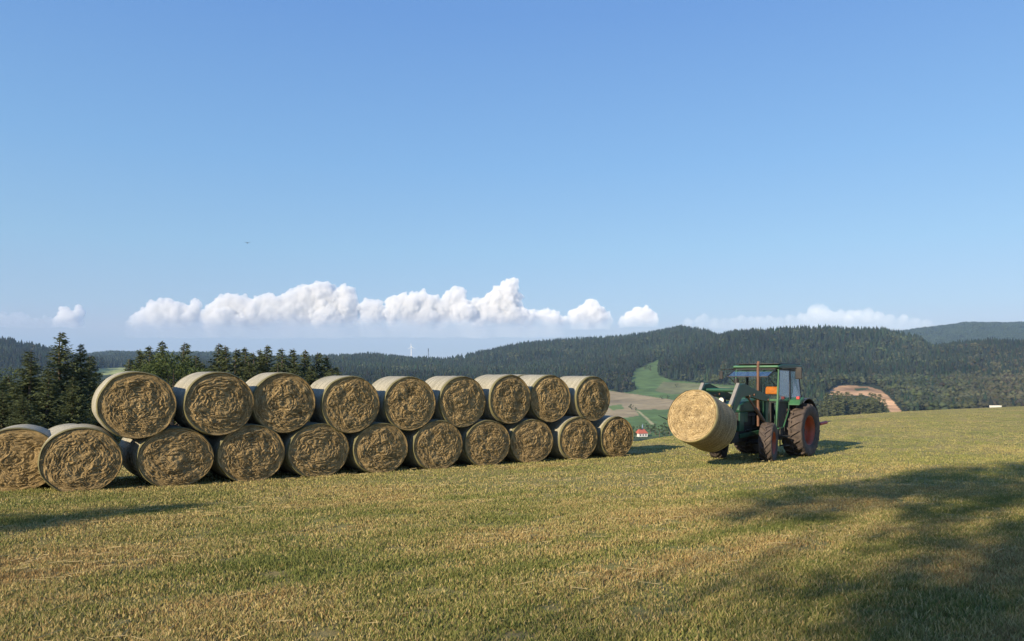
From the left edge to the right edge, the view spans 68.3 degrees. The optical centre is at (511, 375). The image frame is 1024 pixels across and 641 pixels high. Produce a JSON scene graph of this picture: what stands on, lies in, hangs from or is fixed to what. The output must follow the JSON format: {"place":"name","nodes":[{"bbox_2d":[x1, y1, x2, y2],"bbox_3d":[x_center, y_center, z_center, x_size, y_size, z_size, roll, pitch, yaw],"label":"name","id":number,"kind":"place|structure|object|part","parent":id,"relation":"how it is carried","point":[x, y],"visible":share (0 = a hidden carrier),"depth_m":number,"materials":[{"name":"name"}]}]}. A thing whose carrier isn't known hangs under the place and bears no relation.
{"place":"outdoors","nodes":[
{"label":"outdoors","id":0,"kind":"place"},
{"bbox_2d":[0,484,1023,640],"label":"grass","id":1,"kind":"structure","parent":0,"point":[843,615],"depth_m":7.87,"materials":[{"name":"green plant"}]},
{"bbox_2d":[0,406,1023,640],"bbox_3d":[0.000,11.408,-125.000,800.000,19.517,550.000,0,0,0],"label":"ground","id":2,"kind":"structure","parent":0,"point":[950,413],"depth_m":16.88,"materials":[{"name":"green plant"}]},
{"bbox_2d":[0,374,16,418],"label":"spruce tree","id":3,"kind":"object","parent":2,"relation":"on","point":[1,386],"visible":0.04,"depth_m":52.53,"materials":[{"name":"green plant"}]},
{"bbox_2d":[0,375,19,412],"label":"spruce tree","id":4,"kind":"object","parent":2,"relation":"on","point":[8,380],"visible":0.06,"depth_m":54.81,"materials":[{"name":"green plant"}]},
{"bbox_2d":[0,389,27,429],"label":"spruce tree","id":5,"kind":"object","parent":2,"relation":"on","point":[5,409],"visible":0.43,"depth_m":44.99,"materials":[{"name":"green plant"}]},
{"bbox_2d":[0,367,34,412],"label":"broadleaf tree","id":6,"kind":"object","parent":2,"relation":"on","point":[8,375],"visible":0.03,"depth_m":56.25,"materials":[{"name":"green plant"}]},
{"bbox_2d":[0,394,46,428],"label":"spruce tree","id":7,"kind":"object","parent":2,"relation":"on","point":[24,416],"visible":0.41,"depth_m":43.90,"materials":[{"name":"green plant"}]},
{"bbox_2d":[0,424,49,490],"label":"hay bale","id":8,"kind":"object","parent":2,"relation":"on","point":[21,445],"visible":0.77,"depth_m":15.24},
{"bbox_2d":[0,351,59,423],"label":"spruce tree","id":9,"kind":"object","parent":2,"relation":"on","point":[26,386],"visible":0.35,"depth_m":49.78,"materials":[{"name":"green plant"}]},
{"bbox_2d":[24,368,69,428],"bbox_3d":[-28.948,2.125,47.038,3.945,5.271,3.915,0,0,-29],"label":"spruce tree","id":10,"kind":"object","parent":2,"relation":"on","point":[43,409],"visible":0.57,"depth_m":46.79,"materials":[{"name":"green plant"}]},
{"bbox_2d":[48,423,74,435],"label":"hay bale","id":11,"kind":"object","parent":2,"relation":"on","point":[54,429],"visible":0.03,"depth_m":16.38},
{"bbox_2d":[31,332,94,424],"bbox_3d":[-30.931,1.204,51.951,5.420,8.616,5.410,0,0,11],"label":"spruce tree","id":12,"kind":"object","parent":2,"relation":"on","point":[66,373],"visible":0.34,"depth_m":51.88,"materials":[{"name":"green plant"}]},
{"bbox_2d":[46,376,92,428],"bbox_3d":[-26.740,2.307,45.962,3.279,4.612,3.268,0,0,39],"label":"spruce tree","id":13,"kind":"object","parent":2,"relation":"on","point":[72,411],"visible":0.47,"depth_m":45.90,"materials":[{"name":"green plant"}]},
{"bbox_2d":[38,424,122,492],"bbox_3d":[-8.818,1.682,15.471,1.483,1.343,1.352,0,0,-29],"label":"hay bale","id":14,"kind":"object","parent":2,"relation":"on","point":[76,457],"visible":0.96,"depth_m":14.96},
{"bbox_2d":[60,344,112,434],"bbox_3d":[-30.272,1.642,52.964,5.125,7.883,5.164,0,0,-37],"label":"spruce tree","id":15,"kind":"object","parent":2,"relation":"on","point":[85,392],"visible":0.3,"depth_m":52.95,"materials":[{"name":"green plant"}]},
{"bbox_2d":[83,356,121,439],"bbox_3d":[-31.549,2.228,57.055,5.060,7.655,4.696,0,0,-6],"label":"spruce tree","id":16,"kind":"object","parent":2,"relation":"on","point":[93,366],"visible":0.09,"depth_m":56.73,"materials":[{"name":"green plant"}]},
{"bbox_2d":[82,383,122,441],"bbox_3d":[-27.289,2.769,50.009,3.104,4.554,3.127,0,0,-37],"label":"spruce tree","id":17,"kind":"object","parent":2,"relation":"on","point":[95,422],"visible":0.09,"depth_m":49.68,"materials":[{"name":"green plant"}]},
{"bbox_2d":[113,366,137,443],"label":"spruce tree","id":18,"kind":"object","parent":2,"relation":"on","point":[128,370],"visible":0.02,"depth_m":70.85,"materials":[{"name":"green plant"}]},
{"bbox_2d":[123,359,133,371],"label":"spruce tree","id":19,"kind":"object","parent":2,"relation":"on","point":[128,364],"visible":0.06,"depth_m":80.12,"materials":[{"name":"green plant"}]},
{"bbox_2d":[119,438,142,478],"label":"hay bale","id":20,"kind":"object","parent":2,"relation":"on","point":[124,443],"visible":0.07,"depth_m":16.95},
{"bbox_2d":[119,350,147,442],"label":"spruce tree","id":21,"kind":"object","parent":2,"relation":"on","point":[138,358],"visible":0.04,"depth_m":78.75,"materials":[{"name":"green plant"}]},
{"bbox_2d":[139,345,154,371],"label":"spruce tree","id":22,"kind":"object","parent":2,"relation":"on","point":[148,351],"visible":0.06,"depth_m":78.00,"materials":[{"name":"green plant"}]},
{"bbox_2d":[150,341,177,425],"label":"spruce tree","id":23,"kind":"object","parent":2,"relation":"on","point":[162,347],"visible":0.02,"depth_m":76.88,"materials":[{"name":"green plant"}]},
{"bbox_2d":[127,424,213,486],"bbox_3d":[-7.433,1.736,16.452,1.554,1.305,1.348,0,0,-35],"label":"hay bale","id":24,"kind":"object","parent":2,"relation":"on","point":[169,455],"visible":0.91,"depth_m":15.95},
{"bbox_2d":[92,371,176,438],"bbox_3d":[-7.978,0.600,15.958,1.508,1.401,1.235,0,0,-33],"label":"hay bale","id":25,"kind":"object","parent":24,"relation":"on","point":[133,404],"visible":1,"depth_m":15.50},
{"bbox_2d":[129,350,217,425],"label":"broadleaf tree","id":26,"kind":"object","parent":2,"relation":"on","point":[161,372],"visible":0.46,"depth_m":67.68,"materials":[{"name":"green plant"}]},
{"bbox_2d":[166,343,197,424],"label":"spruce tree","id":27,"kind":"object","parent":2,"relation":"on","point":[186,351],"visible":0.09,"depth_m":76.05,"materials":[{"name":"green plant"}]},
{"bbox_2d":[177,362,205,423],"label":"spruce tree","id":28,"kind":"object","parent":2,"relation":"on","point":[200,365],"visible":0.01,"depth_m":70.89,"materials":[{"name":"green plant"}]},
{"bbox_2d":[191,356,204,372],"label":"spruce tree","id":29,"kind":"object","parent":2,"relation":"on","point":[195,359],"visible":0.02,"depth_m":78.82,"materials":[{"name":"green plant"}]},
{"bbox_2d":[204,365,217,371],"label":"spruce tree","id":30,"kind":"object","parent":2,"relation":"on","point":[212,367],"visible":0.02,"depth_m":70.75,"materials":[{"name":"green plant"}]},
{"bbox_2d":[203,435,223,476],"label":"hay bale","id":31,"kind":"object","parent":2,"relation":"on","point":[210,470],"visible":0.02,"depth_m":17.75},
{"bbox_2d":[207,343,227,371],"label":"spruce tree","id":32,"kind":"object","parent":2,"relation":"on","point":[218,350],"visible":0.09,"depth_m":77.91,"materials":[{"name":"green plant"}]},
{"bbox_2d":[215,346,236,374],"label":"spruce tree","id":33,"kind":"object","parent":2,"relation":"on","point":[224,362],"visible":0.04,"depth_m":73.81,"materials":[{"name":"green plant"}]},
{"bbox_2d":[230,349,245,378],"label":"spruce tree","id":34,"kind":"object","parent":2,"relation":"on","point":[239,370],"visible":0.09,"depth_m":76.93,"materials":[{"name":"green plant"}]},
{"bbox_2d":[207,423,284,481],"bbox_3d":[-6.175,1.743,17.427,1.530,1.325,1.347,0,0,-36],"label":"hay bale","id":35,"kind":"object","parent":2,"relation":"on","point":[249,452],"visible":0.84,"depth_m":16.93},
{"bbox_2d":[173,372,253,435],"bbox_3d":[-6.736,0.608,16.936,1.527,1.408,1.366,0,0,-38],"label":"hay bale","id":36,"kind":"object","parent":35,"relation":"on","point":[215,403],"visible":0.94,"depth_m":16.45},
{"bbox_2d":[246,372,314,432],"bbox_3d":[-5.587,0.621,17.921,1.510,1.414,1.374,0,0,-34],"label":"hay bale","id":37,"kind":"object","parent":35,"relation":"on","point":[284,402],"visible":0.84,"depth_m":17.41},
{"bbox_2d":[237,349,257,375],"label":"spruce tree","id":38,"kind":"object","parent":2,"relation":"on","point":[244,352],"visible":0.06,"depth_m":78.85,"materials":[{"name":"green plant"}]},
{"bbox_2d":[240,362,258,381],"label":"spruce tree","id":39,"kind":"object","parent":2,"relation":"on","point":[247,377],"visible":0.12,"depth_m":70.87,"materials":[{"name":"green plant"}]},
{"bbox_2d":[241,352,263,379],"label":"spruce tree","id":40,"kind":"object","parent":2,"relation":"on","point":[253,358],"visible":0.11,"depth_m":74.92,"materials":[{"name":"green plant"}]},
{"bbox_2d":[254,349,264,372],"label":"spruce tree","id":41,"kind":"object","parent":2,"relation":"on","point":[259,356],"visible":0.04,"depth_m":77.89,"materials":[{"name":"green plant"}]},
{"bbox_2d":[255,345,274,373],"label":"spruce tree","id":42,"kind":"object","parent":2,"relation":"on","point":[265,367],"visible":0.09,"depth_m":77.07,"materials":[{"name":"green plant"}]},
{"bbox_2d":[268,364,283,371],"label":"spruce tree","id":43,"kind":"object","parent":2,"relation":"on","point":[277,369],"visible":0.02,"depth_m":71.10,"materials":[{"name":"green plant"}]},
{"bbox_2d":[272,348,290,372],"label":"spruce tree","id":44,"kind":"object","parent":2,"relation":"on","point":[283,364],"visible":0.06,"depth_m":73.71,"materials":[{"name":"green plant"}]},
{"bbox_2d":[286,349,301,373],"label":"spruce tree","id":45,"kind":"object","parent":2,"relation":"on","point":[293,358],"visible":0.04,"depth_m":78.98,"materials":[{"name":"green plant"}]},
{"bbox_2d":[289,362,303,377],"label":"spruce tree","id":46,"kind":"object","parent":2,"relation":"on","point":[296,369],"visible":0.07,"depth_m":70.80,"materials":[{"name":"green plant"}]},
{"bbox_2d":[298,350,316,378],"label":"spruce tree","id":47,"kind":"object","parent":2,"relation":"on","point":[304,367],"visible":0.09,"depth_m":75.91,"materials":[{"name":"green plant"}]},
{"bbox_2d":[303,367,318,421],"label":"spruce tree","id":48,"kind":"object","parent":2,"relation":"on","point":[309,380],"visible":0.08,"depth_m":70.70,"materials":[{"name":"green plant"}]},
{"bbox_2d":[278,421,348,476],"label":"hay bale","id":49,"kind":"object","parent":2,"relation":"on","point":[313,449],"visible":0.88,"depth_m":17.90},
{"bbox_2d":[309,376,379,432],"bbox_3d":[-4.258,0.698,18.898,1.542,1.413,1.361,0,0,-36],"label":"hay bale","id":50,"kind":"object","parent":49,"relation":"on","point":[347,404],"visible":0.94,"depth_m":18.39},
{"bbox_2d":[310,352,329,378],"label":"spruce tree","id":51,"kind":"object","parent":2,"relation":"on","point":[319,360],"visible":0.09,"depth_m":76.87,"materials":[{"name":"green plant"}]},
{"bbox_2d":[318,356,333,378],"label":"spruce tree","id":52,"kind":"object","parent":2,"relation":"on","point":[328,365],"visible":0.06,"depth_m":77.83,"materials":[{"name":"green plant"}]},
{"bbox_2d":[326,368,336,375],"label":"spruce tree","id":53,"kind":"object","parent":2,"relation":"on","point":[328,373],"visible":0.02,"depth_m":70.88,"materials":[{"name":"green plant"}]},
{"bbox_2d":[333,367,340,375],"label":"spruce tree","id":54,"kind":"object","parent":2,"relation":"on","point":[337,370],"depth_m":78.17,"materials":[{"name":"green plant"}]},
{"bbox_2d":[343,421,407,472],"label":"hay bale","id":55,"kind":"object","parent":2,"relation":"on","point":[377,447],"visible":0.85,"depth_m":18.87},
{"bbox_2d":[401,419,462,468],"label":"hay bale","id":56,"kind":"object","parent":2,"relation":"on","point":[435,443],"visible":0.81,"depth_m":19.86},
{"bbox_2d":[372,376,435,430],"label":"hay bale","id":57,"kind":"object","parent":56,"relation":"on","point":[407,403],"visible":0.9,"depth_m":19.37},
{"bbox_2d":[425,376,484,427],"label":"hay bale","id":58,"kind":"object","parent":56,"relation":"on","point":[460,401],"visible":0.83,"depth_m":20.35},
{"bbox_2d":[456,419,509,465],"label":"hay bale","id":59,"kind":"object","parent":2,"relation":"on","point":[486,442],"visible":0.78,"depth_m":20.83},
{"bbox_2d":[474,374,530,423],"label":"hay bale","id":60,"kind":"object","parent":59,"relation":"on","point":[507,399],"visible":0.77,"depth_m":21.32},
{"bbox_2d":[0,421,1023,640],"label":"loose straw","id":61,"kind":"object","parent":2,"relation":"on","point":[506,531],"visible":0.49,"depth_m":11.20,"materials":[{"name":"yellow plant"}]},
{"bbox_2d":[500,418,552,462],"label":"hay bale","id":62,"kind":"object","parent":2,"relation":"on","point":[531,440],"visible":0.65,"depth_m":21.80},
{"bbox_2d":[520,375,569,421],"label":"hay bale","id":63,"kind":"object","parent":62,"relation":"on","point":[550,398],"visible":0.73,"depth_m":22.30},
{"bbox_2d":[544,416,596,459],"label":"hay bale","id":64,"kind":"object","parent":2,"relation":"on","point":[574,437],"visible":0.8,"depth_m":22.78},
{"bbox_2d":[560,376,609,420],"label":"hay bale","id":65,"kind":"object","parent":64,"relation":"on","point":[589,398],"visible":0.62,"depth_m":23.27},
{"bbox_2d":[591,415,632,456],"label":"hay bale","id":66,"kind":"object","parent":2,"relation":"on","point":[614,436],"visible":0.66,"depth_m":23.76},
{"bbox_2d":[658,361,829,460],"bbox_3d":[7.508,1.073,23.456,2.440,3.040,8.312,0,0,42],"label":"tractor","id":67,"kind":"object","parent":2,"relation":"on","point":[794,424],"visible":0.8,"depth_m":23.26,"materials":[{"name":"metal"}]},
{"bbox_2d":[667,389,736,451],"bbox_3d":[5.189,1.233,20.632,1.477,1.478,1.390,0,-17,42],"label":"hay bale","id":68,"kind":"object","parent":67,"relation":"on","point":[702,420],"visible":1,"depth_m":20.20},
{"bbox_3d":[8.844,0.338,24.999,1.302,0.992,0.192,0,0,42],"label":"rear window","id":69,"kind":"part","parent":67,"relation":"part of","materials":[{"name":"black glass"}]},
{"bbox_3d":[8.415,1.173,23.468,0.012,0.760,0.740,0,0,42],"label":"lower door","id":70,"kind":"part","parent":67,"relation":"part of","materials":[{"name":"clear glass"}]},
{"bbox_3d":[8.485,0.303,23.533,0.045,1.002,0.892,0,0,42],"label":"door window","id":71,"kind":"part","parent":67,"relation":"part of","materials":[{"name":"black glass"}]},
{"bbox_2d":[0,0,1023,358],"label":"sky","id":72,"kind":"structure","parent":0,"point":[449,178],"materials":[{"name":"blue"}]},
{"bbox_2d":[83,329,1013,440],"bbox_3d":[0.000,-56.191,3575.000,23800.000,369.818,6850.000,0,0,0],"label":"hills","id":73,"kind":"structure","parent":0,"point":[653,386],"depth_m":919.96,"materials":[{"name":"green plant"}]},
{"bbox_2d":[0,336,216,403],"bbox_3d":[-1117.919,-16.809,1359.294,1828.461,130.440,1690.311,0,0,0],"label":"hillside forest","id":74,"kind":"object","parent":73,"relation":"on","point":[12,351],"visible":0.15,"depth_m":1322.52,"materials":[{"name":"green plant"}]},
{"bbox_2d":[74,350,251,356],"bbox_3d":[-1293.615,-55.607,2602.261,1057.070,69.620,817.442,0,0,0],"label":"distant forest","id":75,"kind":"object","parent":73,"relation":"on","point":[134,352],"visible":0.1,"depth_m":2289.64,"materials":[{"name":"green plant"}]},
{"bbox_2d":[218,326,672,391],"bbox_3d":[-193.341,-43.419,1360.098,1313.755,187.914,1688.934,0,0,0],"label":"hillside forest","id":76,"kind":"object","parent":73,"relation":"on","point":[615,362],"visible":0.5,"depth_m":1450.43,"materials":[{"name":"green plant"}]},
{"bbox_2d":[635,424,647,436],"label":"house","id":77,"kind":"structure","parent":73,"relation":"on","point":[642,432],"depth_m":587.88,"materials":[{"name":"white paint"}]},
{"bbox_2d":[659,422,670,436],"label":"broadleaf tree","id":78,"kind":"object","parent":73,"relation":"on","point":[667,429],"visible":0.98,"depth_m":583.25,"materials":[{"name":"green plant"}]},
{"bbox_2d":[818,401,827,416],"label":"pine tree","id":79,"kind":"object","parent":73,"relation":"on","point":[821,412],"visible":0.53,"depth_m":572.90,"materials":[{"name":"green plant"}]},
{"bbox_2d":[822,392,831,415],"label":"pine tree","id":80,"kind":"object","parent":73,"relation":"on","point":[826,400],"visible":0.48,"depth_m":610.89,"materials":[{"name":"green plant"}]},
{"bbox_2d":[826,392,840,416],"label":"pine tree","id":81,"kind":"object","parent":73,"relation":"on","point":[830,405],"visible":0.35,"depth_m":588.02,"materials":[{"name":"green plant"}]},
{"bbox_2d":[830,391,844,415],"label":"pine tree","id":82,"kind":"object","parent":73,"relation":"on","point":[837,405],"visible":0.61,"depth_m":564.71,"materials":[{"name":"green plant"}]},
{"bbox_2d":[670,324,1023,411],"bbox_3d":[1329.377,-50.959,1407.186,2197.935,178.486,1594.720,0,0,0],"label":"hillside forest","id":83,"kind":"object","parent":73,"relation":"on","point":[939,376],"visible":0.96,"depth_m":1133.18,"materials":[{"name":"green plant"}]},
{"bbox_2d":[841,392,854,414],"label":"pine tree","id":84,"kind":"object","parent":73,"relation":"on","point":[848,410],"visible":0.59,"depth_m":578.08,"materials":[{"name":"green plant"}]},
{"bbox_2d":[848,394,855,413],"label":"pine tree","id":85,"kind":"object","parent":73,"relation":"on","point":[851,399],"visible":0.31,"depth_m":614.33,"materials":[{"name":"green plant"}]},
{"bbox_2d":[852,396,858,413],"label":"pine tree","id":86,"kind":"object","parent":73,"relation":"on","point":[855,401],"visible":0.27,"depth_m":592.54,"materials":[{"name":"green plant"}]},
{"bbox_2d":[853,393,867,414],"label":"pine tree","id":87,"kind":"object","parent":73,"relation":"on","point":[860,409],"visible":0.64,"depth_m":569.88,"materials":[{"name":"green plant"}]},
{"bbox_2d":[865,393,875,413],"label":"pine tree","id":88,"kind":"object","parent":73,"relation":"on","point":[868,405],"visible":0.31,"depth_m":583.73,"materials":[{"name":"green plant"}]},
{"bbox_2d":[867,393,880,413],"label":"pine tree","id":89,"kind":"object","parent":73,"relation":"on","point":[874,404],"visible":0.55,"depth_m":560.88,"materials":[{"name":"green plant"}]},
{"bbox_2d":[876,394,884,412],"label":"pine tree","id":90,"kind":"object","parent":73,"relation":"on","point":[879,399],"visible":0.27,"depth_m":597.46,"materials":[{"name":"green plant"}]},
{"bbox_2d":[880,399,888,412],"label":"pine tree","id":91,"kind":"object","parent":73,"relation":"on","point":[884,408],"visible":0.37,"depth_m":573.96,"materials":[{"name":"green plant"}]},
{"bbox_2d":[899,321,1023,343],"bbox_3d":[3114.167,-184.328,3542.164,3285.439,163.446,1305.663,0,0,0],"label":"distant forest","id":92,"kind":"object","parent":73,"relation":"on","point":[941,333],"visible":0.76,"depth_m":3149.93,"materials":[{"name":"green plant"}]}
]}

